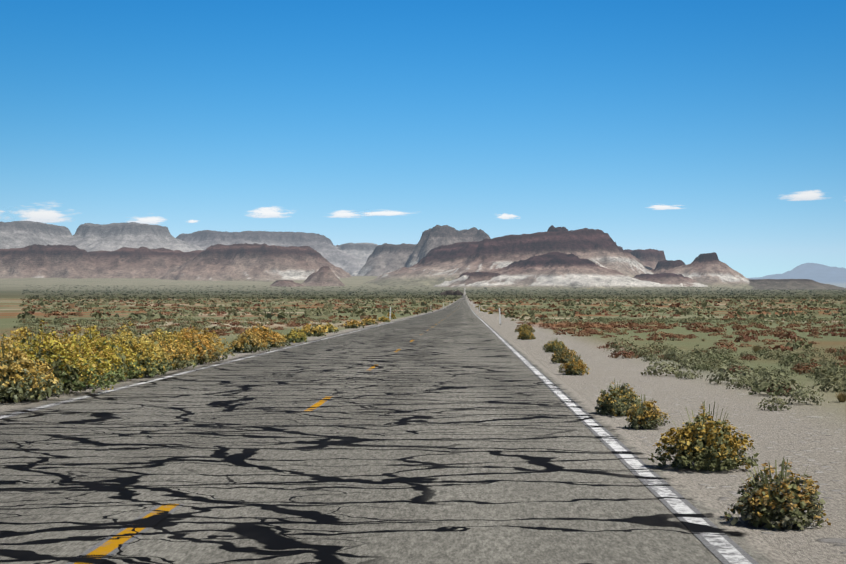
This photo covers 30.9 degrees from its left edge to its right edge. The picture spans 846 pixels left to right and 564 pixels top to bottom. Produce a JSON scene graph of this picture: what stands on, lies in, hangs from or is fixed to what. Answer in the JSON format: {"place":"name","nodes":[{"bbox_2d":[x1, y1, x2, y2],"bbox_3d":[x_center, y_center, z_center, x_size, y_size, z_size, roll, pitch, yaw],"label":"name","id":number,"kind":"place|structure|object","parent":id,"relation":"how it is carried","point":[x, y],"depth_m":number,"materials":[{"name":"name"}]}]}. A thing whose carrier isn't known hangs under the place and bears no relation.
{"place":"outdoors","nodes":[
{"label":"outdoors","id":0,"kind":"place"},
{"bbox_2d":[5,205,69,222],"bbox_3d":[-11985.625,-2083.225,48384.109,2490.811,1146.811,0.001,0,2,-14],"label":"cloud","id":1,"kind":"structure","parent":0,"point":[44,216],"depth_m":48371.24,"materials":[{"name":"white"}]},
{"bbox_2d":[128,216,164,223],"bbox_3d":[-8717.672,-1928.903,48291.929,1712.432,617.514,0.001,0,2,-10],"label":"cloud","id":2,"kind":"structure","parent":0,"point":[151,220],"depth_m":48302.80,"materials":[{"name":"white"}]},
{"bbox_2d":[0,243,351,286],"bbox_3d":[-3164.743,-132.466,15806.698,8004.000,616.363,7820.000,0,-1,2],"label":"mountain","id":3,"kind":"structure","parent":0,"point":[280,266],"depth_m":15931.27,"materials":[{"name":"grey stone"}]},
{"bbox_2d":[0,221,377,275],"bbox_3d":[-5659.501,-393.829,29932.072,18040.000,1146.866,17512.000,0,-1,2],"label":"mountain","id":4,"kind":"structure","parent":0,"point":[351,259],"depth_m":25039.48,"materials":[{"name":"grey stone"}]},
{"bbox_2d":[249,207,290,217],"bbox_3d":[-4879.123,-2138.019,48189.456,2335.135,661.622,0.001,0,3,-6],"label":"cloud","id":5,"kind":"structure","parent":0,"point":[268,212],"depth_m":48184.93,"materials":[{"name":"white"}]},
{"bbox_2d":[330,210,359,217],"bbox_3d":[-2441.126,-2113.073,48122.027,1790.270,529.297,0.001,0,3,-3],"label":"cloud","id":6,"kind":"structure","parent":0,"point":[343,214],"depth_m":48117.66,"materials":[{"name":"white"}]},
{"bbox_2d":[355,210,409,215],"bbox_3d":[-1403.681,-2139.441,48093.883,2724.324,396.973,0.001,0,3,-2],"label":"cloud","id":7,"kind":"structure","parent":0,"point":[388,213],"depth_m":48098.73,"materials":[{"name":"white"}]},
{"bbox_2d":[0,295,792,563],"bbox_3d":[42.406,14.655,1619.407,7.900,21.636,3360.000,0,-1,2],"label":"road","id":8,"kind":"structure","parent":0,"point":[462,434],"depth_m":12.72,"materials":[{"name":"grey asphalt"}]},
{"bbox_2d":[0,298,460,418],"bbox_3d":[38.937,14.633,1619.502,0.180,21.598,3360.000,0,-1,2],"label":"road line","id":9,"kind":"object","parent":8,"relation":"on","point":[68,400],"depth_m":26.04,"materials":[{"name":"white paint"}]},
{"bbox_2d":[67,305,459,563],"bbox_3d":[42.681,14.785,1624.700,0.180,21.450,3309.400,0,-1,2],"label":"road line","id":10,"kind":"object","parent":8,"relation":"on","point":[112,544],"depth_m":9.16,"materials":[{"name":"yellow paint"}]},
{"bbox_2d":[467,301,758,563],"bbox_3d":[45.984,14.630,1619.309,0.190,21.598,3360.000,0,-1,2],"label":"road line","id":11,"kind":"object","parent":8,"relation":"on","point":[719,544],"depth_m":11.37,"materials":[{"name":"white paint"}]},
{"bbox_2d":[0,276,845,563],"bbox_3d":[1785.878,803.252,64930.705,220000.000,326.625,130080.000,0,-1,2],"label":"ground","id":12,"kind":"structure","parent":0,"point":[809,437],"depth_m":35.66,"materials":[{"name":"beige sand"}]},
{"bbox_2d":[0,320,307,402],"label":"bush","id":13,"kind":"object","parent":12,"relation":"on","point":[38,367],"depth_m":26.57,"materials":[{"name":"yellow plant"}]},
{"bbox_2d":[13,316,845,351],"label":"shrubs","id":14,"kind":"object","parent":12,"relation":"on","point":[588,330],"depth_m":90.45,"materials":[{"name":"green plant"}]},
{"bbox_2d":[16,305,845,319],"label":"shrubs","id":15,"kind":"object","parent":12,"relation":"on","point":[356,311],"depth_m":234.09,"materials":[{"name":"green plant"}]},
{"bbox_2d":[19,298,845,307],"bbox_3d":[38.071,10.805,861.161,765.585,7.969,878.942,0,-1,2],"label":"shrubs","id":16,"kind":"object","parent":12,"relation":"on","point":[635,303],"depth_m":688.18,"materials":[{"name":"green plant"}]},
{"bbox_2d":[23,316,841,340],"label":"desert shrubs","id":17,"kind":"object","parent":12,"relation":"on","point":[602,333],"depth_m":104.04,"materials":[{"name":"plant"}]},
{"bbox_2d":[20,294,845,299],"bbox_3d":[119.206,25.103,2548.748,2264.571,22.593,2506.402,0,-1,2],"label":"shrubs","id":18,"kind":"object","parent":12,"relation":"on","point":[322,297],"depth_m":1993.32,"materials":[{"name":"green plant"}]},
{"bbox_2d":[22,284,845,294],"bbox_3d":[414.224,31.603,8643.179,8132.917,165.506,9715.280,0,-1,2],"label":"shrubs","id":19,"kind":"object","parent":12,"relation":"on","point":[698,292],"depth_m":8210.23,"materials":[{"name":"green plant"}]},
{"bbox_2d":[440,290,462,294],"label":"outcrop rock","id":20,"kind":"object","parent":12,"relation":"on","point":[451,292],"depth_m":3443.81,"materials":[{"name":"grey stone"}]},
{"bbox_2d":[604,335,845,410],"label":"shrubs","id":21,"kind":"object","parent":12,"relation":"on","point":[831,373],"depth_m":29.48,"materials":[{"name":"green plant"}]},
{"bbox_2d":[751,345,845,401],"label":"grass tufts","id":22,"kind":"object","parent":12,"relation":"on","point":[840,397],"depth_m":21.47,"materials":[{"name":"plant"}]},
{"bbox_2d":[0,0,845,277],"label":"sky","id":23,"kind":"structure","parent":0,"point":[573,115],"materials":[{"name":"blue"}]},
{"bbox_2d":[498,213,519,218],"bbox_3d":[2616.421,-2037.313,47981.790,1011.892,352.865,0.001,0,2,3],"label":"cloud","id":24,"kind":"structure","parent":0,"point":[506,216],"depth_m":47979.19,"materials":[{"name":"white"}]},
{"bbox_2d":[355,225,665,275],"bbox_3d":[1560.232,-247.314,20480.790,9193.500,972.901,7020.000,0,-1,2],"label":"mountain","id":25,"kind":"structure","parent":0,"point":[384,258],"depth_m":19625.98,"materials":[{"name":"grey stone"}]},
{"bbox_2d":[362,225,845,289],"bbox_3d":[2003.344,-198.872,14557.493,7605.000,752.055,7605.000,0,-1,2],"label":"mountain","id":26,"kind":"structure","parent":0,"point":[557,257],"depth_m":13539.27,"materials":[{"name":"brown stone"}]},
{"bbox_2d":[648,205,680,209],"bbox_3d":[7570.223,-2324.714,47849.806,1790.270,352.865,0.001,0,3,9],"label":"cloud","id":27,"kind":"structure","parent":0,"point":[658,207],"depth_m":47859.81,"materials":[{"name":"white"}]},
{"bbox_2d":[748,263,845,287],"bbox_3d":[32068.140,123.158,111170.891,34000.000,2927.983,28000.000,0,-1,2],"label":"blue mountain","id":28,"kind":"structure","parent":0,"point":[824,274],"depth_m":105664.65,"materials":[{"name":"blue stone"}]},
{"bbox_2d":[782,190,821,200],"bbox_3d":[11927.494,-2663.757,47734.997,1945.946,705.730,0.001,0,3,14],"label":"cloud","id":29,"kind":"structure","parent":0,"point":[808,195],"depth_m":47729.84,"materials":[{"name":"white"}]}
]}

